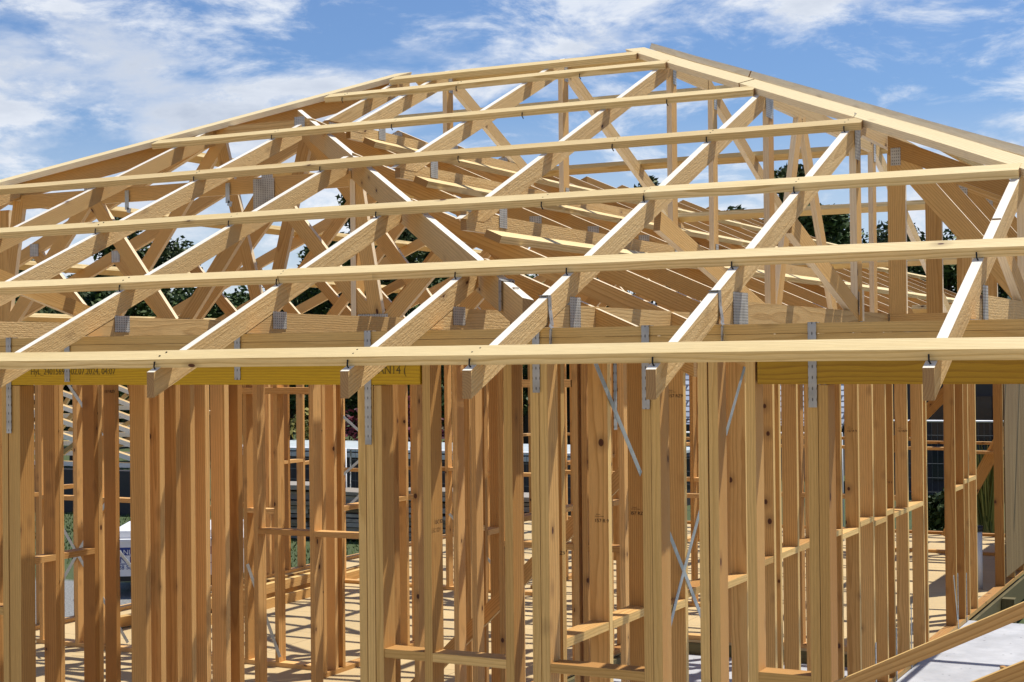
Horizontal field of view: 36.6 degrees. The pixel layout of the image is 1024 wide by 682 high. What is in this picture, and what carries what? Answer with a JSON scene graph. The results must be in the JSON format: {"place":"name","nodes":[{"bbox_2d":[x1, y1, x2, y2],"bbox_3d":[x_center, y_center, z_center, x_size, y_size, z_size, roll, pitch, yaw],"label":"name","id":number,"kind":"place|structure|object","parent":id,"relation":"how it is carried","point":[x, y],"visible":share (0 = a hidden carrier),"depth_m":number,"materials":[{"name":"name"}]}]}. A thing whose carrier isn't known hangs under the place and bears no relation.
{"place":"outdoors","nodes":[
{"label":"outdoors","id":0,"kind":"place"},
{"bbox_2d":[35,511,358,567],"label":"grass","id":1,"kind":"structure","parent":0,"point":[70,525],"depth_m":24.37,"materials":[{"name":"plant"}]},
{"bbox_2d":[36,520,845,681],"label":"floor","id":2,"kind":"structure","parent":0,"point":[298,630],"depth_m":13.19,"materials":[{"name":"beige wood"}]},
{"bbox_2d":[36,385,310,669],"bbox_3d":[-2.691,1.286,12.446,2.940,2.485,0.132,-1,-1,27],"label":"wall frame","id":3,"kind":"object","parent":2,"relation":"on","point":[278,392],"visible":0.27,"depth_m":12.10,"materials":[{"name":"brown wood"}]},
{"bbox_2d":[0,346,413,681],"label":"wall frame","id":4,"kind":"object","parent":2,"relation":"on","point":[90,551],"visible":0.65,"depth_m":9.49,"materials":[{"name":"brown wood"}]},
{"bbox_2d":[0,131,212,316],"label":"roof truss","id":5,"kind":"object","parent":4,"relation":"on","point":[65,210],"visible":0.4,"depth_m":9.17,"materials":[{"name":"brown wood"}]},
{"bbox_2d":[0,153,751,334],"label":"roof truss","id":6,"kind":"object","parent":4,"relation":"on","point":[262,189],"visible":0.46,"depth_m":9.09,"materials":[{"name":"brown wood"}]},
{"bbox_2d":[6,84,389,203],"bbox_3d":[-2.129,-1.324,10.357,2.743,0.943,0.035,0,-1,-18],"label":"hip board","id":7,"kind":"object","parent":6,"relation":"on","point":[112,166],"visible":0.22,"depth_m":10.22,"materials":[{"name":"brown wood"}]},
{"bbox_2d":[391,58,683,227],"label":"roof truss","id":8,"kind":"object","parent":6,"relation":"on","point":[464,130],"visible":0.46,"depth_m":9.76,"materials":[{"name":"brown wood"}]},
{"bbox_2d":[324,60,668,102],"bbox_3d":[-0.154,-1.657,9.949,2.460,0.087,0.105,-1,-1,27],"label":"roof batten","id":9,"kind":"object","parent":8,"relation":"on","point":[542,76],"visible":0.99,"depth_m":9.88,"materials":[{"name":"brown wood"}]},
{"bbox_2d":[415,52,647,84],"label":"roof batten","id":10,"kind":"object","parent":8,"relation":"on","point":[538,71],"visible":0.2,"depth_m":10.52,"materials":[{"name":"brown wood"}]},
{"bbox_2d":[392,85,732,118],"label":"roof batten","id":11,"kind":"object","parent":8,"relation":"on","point":[577,99],"visible":0.11,"depth_m":10.85,"materials":[{"name":"brown wood"}]},
{"bbox_2d":[456,68,823,286],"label":"roof truss","id":12,"kind":"object","parent":6,"relation":"on","point":[523,179],"visible":0.42,"depth_m":8.94,"materials":[{"name":"brown wood"}]},
{"bbox_2d":[625,47,753,87],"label":"hip batten","id":13,"kind":"object","parent":12,"relation":"on","point":[726,78],"visible":0.73,"depth_m":9.08,"materials":[{"name":"brown wood"}]},
{"bbox_2d":[650,43,751,77],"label":"hip batten","id":14,"kind":"object","parent":12,"relation":"on","point":[707,62],"visible":0.73,"depth_m":9.22,"materials":[{"name":"brown wood"}]},
{"bbox_2d":[484,229,954,302],"bbox_3d":[3.130,-0.461,13.613,0.100,0.075,14.280,-1,-1,27],"label":"roof batten","id":15,"kind":"object","parent":6,"relation":"on","point":[534,241],"visible":0.33,"depth_m":7.94,"materials":[{"name":"brown wood"}]},
{"bbox_2d":[19,116,807,339],"bbox_3d":[-1.635,-0.625,10.215,7.890,1.662,0.039,-1,-1,27],"label":"roof truss","id":16,"kind":"object","parent":4,"relation":"on","point":[221,154],"visible":0.37,"depth_m":10.13,"materials":[{"name":"brown wood"}]},
{"bbox_2d":[22,313,216,322],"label":"roof batten","id":17,"kind":"object","parent":16,"relation":"on","point":[45,317],"visible":0.07,"depth_m":12.87,"materials":[{"name":"brown wood"}]},
{"bbox_2d":[0,72,411,185],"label":"hip batten","id":18,"kind":"object","parent":16,"relation":"on","point":[124,150],"visible":0.88,"depth_m":10.28,"materials":[{"name":"brown wood"}]},
{"bbox_2d":[324,83,409,123],"bbox_3d":[-0.961,-1.636,10.369,0.035,0.448,1.030,-1,-1,27],"label":"jack rafter","id":19,"kind":"object","parent":16,"relation":"on","point":[357,110],"visible":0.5,"depth_m":10.24,"materials":[{"name":"brown wood"}]},
{"bbox_2d":[346,78,535,186],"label":"roof truss","id":20,"kind":"object","parent":16,"relation":"on","point":[400,105],"visible":0.38,"depth_m":10.48,"materials":[{"name":"brown wood"}]},
{"bbox_2d":[389,51,638,84],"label":"roof batten","id":21,"kind":"object","parent":20,"relation":"on","point":[569,62],"visible":0.97,"depth_m":10.18,"materials":[{"name":"brown wood"}]},
{"bbox_2d":[543,146,887,176],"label":"roof batten","id":22,"kind":"object","parent":20,"relation":"on","point":[661,163],"visible":0.37,"depth_m":11.42,"materials":[{"name":"brown wood"}]},
{"bbox_2d":[413,176,925,279],"bbox_3d":[2.512,-0.848,14.442,0.102,0.074,13.360,-1,-1,27],"label":"roof batten","id":23,"kind":"object","parent":16,"relation":"on","point":[449,186],"visible":0.41,"depth_m":10.25,"materials":[{"name":"brown wood"}]},
{"bbox_2d":[155,145,842,317],"bbox_3d":[-0.454,-0.691,12.554,7.890,1.814,0.039,-1,-1,27],"label":"roof truss","id":24,"kind":"object","parent":4,"relation":"on","point":[340,303],"visible":0.06,"depth_m":12.88,"materials":[{"name":"brown wood"}]},
{"bbox_2d":[190,131,876,332],"bbox_3d":[-0.851,-0.694,11.769,7.890,1.814,0.039,-1,-1,27],"label":"roof truss","id":25,"kind":"object","parent":4,"relation":"on","point":[327,236],"visible":0.15,"depth_m":11.37,"materials":[{"name":"brown wood"}]},
{"bbox_2d":[211,587,309,624],"bbox_3d":[-2.272,2.502,14.860,0.035,0.090,2.303,-1,-1,24],"label":"timber board","id":26,"kind":"object","parent":2,"relation":"on","point":[297,595],"visible":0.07,"depth_m":15.12,"materials":[{"name":"brown wood"}]},
{"bbox_2d":[34,364,531,629],"bbox_3d":[-3.080,1.326,16.058,0.094,2.485,15.100,-1,-1,27],"label":"wall frame","id":27,"kind":"object","parent":2,"relation":"on","point":[300,461],"visible":0.21,"depth_m":17.14,"materials":[{"name":"brown wood"}]},
{"bbox_2d":[267,568,358,597],"bbox_3d":[-2.156,2.509,15.642,0.070,0.090,2.603,-1,-1,24],"label":"timber board","id":28,"kind":"object","parent":2,"relation":"on","point":[352,574],"visible":0.14,"depth_m":15.71,"materials":[{"name":"brown wood"}]},
{"bbox_2d":[211,572,309,608],"bbox_3d":[-2.338,2.409,15.175,0.070,0.090,2.403,-1,-1,24],"label":"timber board","id":29,"kind":"object","parent":28,"relation":"on","point":[297,580],"visible":0.21,"depth_m":15.43,"materials":[{"name":"brown wood"}]},
{"bbox_2d":[252,385,424,681],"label":"wall frame","id":30,"kind":"object","parent":2,"relation":"on","point":[315,533],"visible":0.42,"depth_m":10.10,"materials":[{"name":"brown wood"}]},
{"bbox_2d":[117,340,620,681],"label":"wall frame","id":31,"kind":"object","parent":2,"relation":"on","point":[175,443],"visible":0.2,"depth_m":7.70,"materials":[{"name":"brown wood"}]},
{"bbox_2d":[23,121,786,339],"bbox_3d":[-1.248,-0.698,10.983,7.890,1.814,0.039,-1,-1,27],"label":"roof truss","id":32,"kind":"object","parent":31,"relation":"on","point":[137,242],"visible":0.25,"depth_m":11.29,"materials":[{"name":"brown wood"}]},
{"bbox_2d":[363,137,837,244],"bbox_3d":[1.921,-1.216,15.235,0.101,0.074,12.480,-1,-1,27],"label":"roof batten","id":33,"kind":"object","parent":32,"relation":"on","point":[462,163],"visible":0.38,"depth_m":11.09,"materials":[{"name":"brown wood"}]},
{"bbox_2d":[215,157,887,319],"bbox_3d":[-0.057,-0.687,13.339,7.890,1.814,0.039,-1,-1,27],"label":"roof truss","id":34,"kind":"object","parent":31,"relation":"on","point":[329,292],"visible":0.06,"depth_m":13.11,"materials":[{"name":"brown wood"}]},
{"bbox_2d":[343,365,699,606],"bbox_3d":[0.004,1.288,15.498,4.800,2.485,0.103,-1,-1,27],"label":"wall frame","id":35,"kind":"object","parent":2,"relation":"on","point":[693,478],"visible":0.13,"depth_m":15.78,"materials":[{"name":"brown wood"}]},
{"bbox_2d":[530,363,690,588],"bbox_3d":[1.635,1.302,18.606,0.095,2.485,6.300,-1,-1,27],"label":"wall frame","id":36,"kind":"object","parent":2,"relation":"on","point":[568,575],"visible":0.06,"depth_m":16.43,"materials":[{"name":"brown wood"}]},
{"bbox_2d":[290,440,689,512],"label":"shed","id":37,"kind":"structure","parent":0,"point":[348,446],"depth_m":30.63,"materials":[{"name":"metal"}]},
{"bbox_2d":[0,0,1023,303],"label":"sky","id":38,"kind":"structure","parent":0,"point":[79,78],"materials":[{"name":"blue"}]},
{"bbox_2d":[34,420,1023,678],"bbox_3d":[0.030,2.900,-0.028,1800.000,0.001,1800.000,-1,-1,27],"label":"ground","id":39,"kind":"structure","parent":0,"point":[124,592],"depth_m":23.70,"materials":[{"name":"grey concrete"}]},
{"bbox_2d":[21,274,96,460],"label":"tree","id":40,"kind":"object","parent":39,"relation":"on","point":[47,310],"visible":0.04,"depth_m":42.37,"materials":[{"name":"green plant"}]},
{"bbox_2d":[34,467,129,514],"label":"wall","id":41,"kind":"structure","parent":39,"relation":"on","point":[124,483],"depth_m":29.02,"materials":[{"name":"grey"}]},
{"bbox_2d":[34,423,129,467],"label":"spare truss","id":42,"kind":"object","parent":39,"relation":"on","point":[122,455],"visible":0.09,"depth_m":30.02,"materials":[{"name":"brown wood"}]},
{"bbox_2d":[81,217,148,447],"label":"tree","id":43,"kind":"object","parent":39,"relation":"on","point":[109,249],"visible":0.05,"depth_m":50.69,"materials":[{"name":"green plant"}]},
{"bbox_2d":[92,288,179,420],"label":"tree","id":44,"kind":"object","parent":39,"relation":"on","point":[142,308],"visible":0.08,"depth_m":42.52,"materials":[{"name":"green plant"}]},
{"bbox_2d":[141,235,203,301],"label":"tree","id":45,"kind":"object","parent":39,"relation":"on","point":[169,252],"visible":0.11,"depth_m":52.65,"materials":[{"name":"green plant"}]},
{"bbox_2d":[120,519,243,584],"bbox_3d":[-4.186,2.734,19.620,1.780,0.800,1.440,-1,-1,-3],"label":"site trailer","id":46,"kind":"object","parent":39,"relation":"on","point":[125,548],"visible":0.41,"depth_m":18.89,"materials":[{"name":"white paint"}]},
{"bbox_2d":[168,287,248,459],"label":"tree","id":47,"kind":"object","parent":39,"relation":"on","point":[215,311],"visible":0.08,"depth_m":44.47,"materials":[{"name":"green plant"}]},
{"bbox_2d":[290,481,309,537],"bbox_3d":[-3.515,2.745,25.293,1.434,0.857,0.887,-1,-1,27],"label":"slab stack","id":48,"kind":"object","parent":39,"relation":"on","point":[293,498],"visible":0.13,"depth_m":24.92,"materials":[{"name":"grey concrete"}]},
{"bbox_2d":[280,232,365,418],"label":"tree","id":49,"kind":"object","parent":39,"relation":"on","point":[308,293],"visible":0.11,"depth_m":42.62,"materials":[{"name":"green plant"}]},
{"bbox_2d":[346,487,358,539],"bbox_3d":[-2.298,2.767,24.695,1.437,0.779,0.878,-1,-1,27],"label":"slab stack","id":50,"kind":"object","parent":39,"relation":"on","point":[352,520],"visible":0.09,"depth_m":24.45,"materials":[{"name":"concrete"}]},
{"bbox_2d":[325,228,428,420],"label":"tree","id":51,"kind":"object","parent":39,"relation":"on","point":[406,234],"visible":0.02,"depth_m":40.58,"materials":[{"name":"green plant"}]},
{"bbox_2d":[345,391,409,441],"bbox_3d":[-2.789,2.112,33.928,2.666,2.294,1.720,-1,-1,27],"label":"shrub","id":52,"kind":"object","parent":39,"relation":"on","point":[350,431],"visible":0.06,"depth_m":33.94,"materials":[{"name":"green plant"}]},
{"bbox_2d":[414,277,479,427],"bbox_3d":[-1.492,0.655,41.144,3.584,5.329,4.549,0,-1,-27],"label":"tree","id":53,"kind":"object","parent":39,"relation":"on","point":[435,281],"visible":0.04,"depth_m":39.95,"materials":[{"name":"green plant"}]},
{"bbox_2d":[614,654,846,681],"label":"slab","id":54,"kind":"structure","parent":39,"relation":"on","point":[694,668],"depth_m":12.27,"materials":[{"name":"concrete"}]},
{"bbox_2d":[411,363,629,681],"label":"wall frame","id":55,"kind":"object","parent":54,"relation":"on","point":[577,530],"visible":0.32,"depth_m":9.47,"materials":[{"name":"brown wood"}]},
{"bbox_2d":[567,575,1023,681],"bbox_3d":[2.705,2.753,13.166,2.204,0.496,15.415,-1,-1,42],"label":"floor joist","id":56,"kind":"object","parent":39,"relation":"on","point":[1011,595],"visible":0.19,"depth_m":14.74,"materials":[{"name":"brown wood"}]},
{"bbox_2d":[797,203,849,244],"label":"tree","id":57,"kind":"object","parent":39,"relation":"on","point":[835,225],"visible":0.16,"depth_m":44.20,"materials":[{"name":"green plant"}]},
{"bbox_2d":[862,221,956,292],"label":"tree","id":58,"kind":"object","parent":39,"relation":"on","point":[882,237],"visible":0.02,"depth_m":49.44,"materials":[{"name":"green plant"}]},
{"bbox_2d":[835,601,1023,681],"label":"raking timber","id":59,"kind":"object","parent":39,"relation":"on","point":[960,636],"depth_m":4.50,"materials":[{"name":"brown wood"}]},
{"bbox_2d":[907,229,956,293],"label":"tree","id":60,"kind":"object","parent":39,"relation":"on","point":[949,275],"visible":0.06,"depth_m":46.66,"materials":[{"name":"green plant"}]},
{"bbox_2d":[928,487,944,530],"bbox_3d":[6.895,2.716,24.748,0.898,0.777,0.691,-1,-1,27],"label":"shrub","id":61,"kind":"object","parent":39,"relation":"on","point":[936,512],"visible":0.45,"depth_m":24.62,"materials":[{"name":"green plant"}]},
{"bbox_2d":[895,620,1023,681],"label":"slab","id":62,"kind":"structure","parent":39,"relation":"on","point":[982,656],"depth_m":11.98,"materials":[{"name":"concrete"}]},
{"bbox_2d":[0,319,1023,681],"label":"wall frame","id":63,"kind":"object","parent":62,"relation":"on","point":[380,651],"visible":0.93,"depth_m":5.88,"materials":[{"name":"brown wood"}]},
{"bbox_2d":[0,124,301,338],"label":"roof truss","id":64,"kind":"object","parent":63,"relation":"on","point":[68,258],"visible":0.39,"depth_m":8.29,"materials":[{"name":"brown wood"}]},
{"bbox_2d":[151,86,754,148],"bbox_3d":[-0.516,-1.308,9.223,4.080,0.087,0.105,-1,-1,27],"label":"roof batten","id":65,"kind":"object","parent":64,"relation":"on","point":[700,95],"visible":1,"depth_m":9.06,"materials":[{"name":"brown wood"}]},
{"bbox_2d":[0,156,348,387],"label":"roof truss","id":66,"kind":"object","parent":63,"relation":"on","point":[102,318],"visible":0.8,"depth_m":7.33,"materials":[{"name":"brown wood"}]},
{"bbox_2d":[147,214,404,397],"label":"roof truss","id":67,"kind":"object","parent":63,"relation":"on","point":[259,314],"visible":0.84,"depth_m":6.76,"materials":[{"name":"brown wood"}]},
{"bbox_2d":[298,110,533,324],"bbox_3d":[-0.686,-0.794,8.204,0.059,1.608,4.787,0,-1,-18],"label":"hip rafter","id":68,"kind":"object","parent":63,"relation":"on","point":[508,299],"visible":0.59,"depth_m":7.19,"materials":[{"name":"brown wood"}]},
{"bbox_2d":[340,276,548,397],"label":"roof truss","id":69,"kind":"object","parent":63,"relation":"on","point":[438,310],"visible":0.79,"depth_m":6.13,"materials":[{"name":"brown wood"}]},
{"bbox_2d":[462,94,950,398],"bbox_3d":[1.900,-0.582,9.400,0.062,1.599,9.110,-1,-1,27],"label":"roof truss","id":70,"kind":"object","parent":63,"relation":"on","point":[557,304],"visible":0.63,"depth_m":7.21,"materials":[{"name":"brown wood"}]},
{"bbox_2d":[678,200,924,221],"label":"roof batten","id":71,"kind":"object","parent":70,"relation":"on","point":[912,205],"visible":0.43,"depth_m":11.76,"materials":[{"name":"brown wood"}]},
{"bbox_2d":[750,71,1023,156],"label":"hip batten","id":72,"kind":"object","parent":70,"relation":"on","point":[995,143],"visible":0.77,"depth_m":7.23,"materials":[{"name":"brown wood"}]},
{"bbox_2d":[646,112,927,399],"bbox_3d":[2.494,-0.438,9.100,0.071,1.294,9.110,-1,-1,27],"label":"roof truss","id":73,"kind":"object","parent":63,"relation":"on","point":[724,301],"visible":0.62,"depth_m":6.43,"materials":[{"name":"brown wood"}]},
{"bbox_2d":[0,181,796,238],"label":"roof batten","id":74,"kind":"object","parent":73,"relation":"on","point":[541,200],"visible":1,"depth_m":7.56,"materials":[{"name":"brown wood"}]},
{"bbox_2d":[0,118,862,194],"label":"roof batten","id":75,"kind":"object","parent":73,"relation":"on","point":[811,127],"visible":1,"depth_m":8.20,"materials":[{"name":"brown wood"}]},
{"bbox_2d":[0,252,978,294],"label":"roof batten","id":76,"kind":"object","parent":73,"relation":"on","point":[232,278],"visible":1,"depth_m":7.07,"materials":[{"name":"brown wood"}]},
{"bbox_2d":[278,237,1023,283],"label":"roof batten","id":77,"kind":"object","parent":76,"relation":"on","point":[995,247],"visible":1,"depth_m":5.91,"materials":[{"name":"brown wood"}]},
{"bbox_2d":[0,337,1023,369],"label":"roof batten","id":78,"kind":"object","parent":73,"relation":"on","point":[977,348],"visible":1,"depth_m":5.24,"materials":[{"name":"brown wood"}]},
{"bbox_2d":[644,163,1020,199],"bbox_3d":[1.312,-0.666,6.510,1.589,0.068,0.097,-1,-1,27],"label":"roof batten","id":79,"kind":"object","parent":73,"relation":"on","point":[921,176],"visible":0.95,"depth_m":6.46,"materials":[{"name":"brown wood"}]},
{"bbox_2d":[740,79,1023,176],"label":"hip batten","id":80,"kind":"object","parent":73,"relation":"on","point":[959,147],"visible":0.92,"depth_m":7.05,"materials":[{"name":"brown wood"}]},
{"bbox_2d":[925,182,1017,331],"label":"roof truss","id":81,"kind":"object","parent":73,"relation":"attached to","point":[968,207],"depth_m":8.70,"materials":[{"name":"brown wood"}]},
{"bbox_2d":[922,176,1023,400],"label":"roof truss","id":82,"kind":"object","parent":63,"relation":"on","point":[971,302],"visible":0.79,"depth_m":5.47,"materials":[{"name":"brown wood"}]},
{"bbox_2d":[789,258,973,268],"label":"roof batten","id":83,"kind":"object","parent":82,"relation":"on","point":[884,263],"depth_m":12.30,"materials":[{"name":"brown wood"}]},
{"bbox_2d":[553,337,1023,681],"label":"wall frame","id":84,"kind":"object","parent":62,"relation":"on","point":[872,512],"visible":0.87,"depth_m":9.91,"materials":[{"name":"brown wood"}]},
{"bbox_2d":[411,199,744,365],"bbox_3d":[0.308,-0.281,7.285,1.790,0.877,0.035,-1,-1,27],"label":"jack rafter","id":85,"kind":"object","parent":84,"relation":"on","point":[604,293],"visible":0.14,"depth_m":7.33,"materials":[{"name":"brown wood"}]},
{"bbox_2d":[484,258,696,376],"bbox_3d":[0.306,-0.103,6.322,0.930,0.503,0.035,-1,-1,27],"label":"jack rafter","id":86,"kind":"object","parent":84,"relation":"on","point":[533,289],"visible":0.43,"depth_m":6.28,"materials":[{"name":"brown wood"}]},
{"bbox_2d":[296,175,888,316],"bbox_3d":[0.340,-0.684,14.125,7.890,1.814,0.039,-1,-1,27],"label":"roof truss","id":87,"kind":"object","parent":84,"relation":"on","point":[321,297],"visible":0.01,"depth_m":14.72,"materials":[{"name":"brown wood"}]},
{"bbox_2d":[340,176,912,314],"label":"roof truss","id":88,"kind":"object","parent":84,"relation":"on","point":[392,287],"visible":0.08,"depth_m":14.82,"materials":[{"name":"brown wood"}]},
{"bbox_2d":[19,261,428,292],"bbox_3d":[-1.386,-0.544,15.956,0.101,0.075,14.170,-1,-1,27],"label":"roof batten","id":89,"kind":"object","parent":88,"relation":"on","point":[111,270],"visible":0.04,"depth_m":12.15,"materials":[{"name":"brown wood"}]},
{"bbox_2d":[410,185,918,308],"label":"roof truss","id":90,"kind":"object","parent":84,"relation":"on","point":[440,285],"visible":0.05,"depth_m":15.18,"materials":[{"name":"brown wood"}]},
{"bbox_2d":[456,202,925,306],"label":"roof truss","id":91,"kind":"object","parent":84,"relation":"on","point":[842,271],"visible":0.03,"depth_m":15.98,"materials":[{"name":"brown wood"}]},
{"bbox_2d":[9,200,481,254],"bbox_3d":[-0.463,-0.915,15.956,0.102,0.074,13.340,-1,-1,27],"label":"roof batten","id":92,"kind":"object","parent":91,"relation":"on","point":[117,211],"visible":0.08,"depth_m":12.89,"materials":[{"name":"brown wood"}]},
{"bbox_2d":[479,200,925,309],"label":"roof truss","id":93,"kind":"object","parent":84,"relation":"on","point":[539,278],"visible":0.05,"depth_m":17.16,"materials":[{"name":"brown wood"}]},
{"bbox_2d":[976,439,1004,532],"bbox_3d":[7.571,2.267,24.524,0.824,1.590,0.815,0,-1,-39],"label":"tussock","id":94,"kind":"object","parent":39,"relation":"on","point":[985,507],"visible":0.37,"depth_m":24.42,"materials":[{"name":"green plant"}]},
{"bbox_2d":[971,660,1023,681],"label":"raking timber","id":95,"kind":"object","parent":39,"relation":"on","point":[1013,672],"depth_m":4.18,"materials":[{"name":"brown wood"}]},
{"bbox_2d":[685,373,844,477],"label":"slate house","id":96,"kind":"structure","parent":0,"point":[687,407],"depth_m":36.63,"materials":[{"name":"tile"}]},
{"bbox_2d":[688,533,1005,653],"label":"floor","id":97,"kind":"structure","parent":0,"point":[937,594],"depth_m":15.85,"materials":[{"name":"beige wood"}]},
{"bbox_2d":[687,362,897,654],"bbox_3d":[2.181,1.238,12.623,2.080,2.485,0.095,-1,-1,27],"label":"wall frame","id":98,"kind":"object","parent":97,"relation":"on","point":[693,636],"visible":0.13,"depth_m":12.54,"materials":[{"name":"brown wood"}]},
{"bbox_2d":[696,363,1003,555],"bbox_3d":[4.162,1.278,18.795,4.150,2.485,0.120,-1,-1,27],"label":"wall frame","id":99,"kind":"object","parent":97,"relation":"on","point":[985,466],"visible":0.06,"depth_m":18.34,"materials":[{"name":"brown wood"}]},
{"bbox_2d":[977,525,982,589],"bbox_3d":[4.660,2.168,15.506,0.128,0.630,0.128,-1,-1,27],"label":"vent pipe","id":100,"kind":"object","parent":97,"relation":"on","point":[980,556],"visible":0.46,"depth_m":15.45,"materials":[{"name":"grey plastic"}]},
{"bbox_2d":[893,384,1003,493],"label":"dark house","id":101,"kind":"structure","parent":0,"point":[984,410],"depth_m":31.38,"materials":[{"name":"black"}]},
{"bbox_2d":[931,396,992,479],"bbox_3d":[9.072,1.961,31.215,1.200,1.700,0.060,-1,-1,27],"label":"window","id":102,"kind":"structure","parent":101,"relation":"in","point":[983,403],"depth_m":31.05,"materials":[{"name":"black glass"}]},
{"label":"roof truss","id":103,"kind":"object","parent":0,"visible":0},
{"bbox_2d":[887,136,1012,320],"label":"roof truss","id":104,"kind":"object","parent":103,"relation":"on","point":[941,204],"visible":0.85,"depth_m":7.85,"materials":[{"name":"brown wood"}]},
{"bbox_2d":[956,185,1016,292],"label":"roof truss","id":105,"kind":"object","parent":103,"relation":"on","point":[983,205],"visible":0.09,"depth_m":9.48,"materials":[{"name":"brown wood"}]},
{"bbox_2d":[985,199,1016,296],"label":"roof truss","id":106,"kind":"object","parent":103,"relation":"on","point":[991,283],"visible":0.09,"depth_m":10.31,"materials":[{"name":"brown wood"}]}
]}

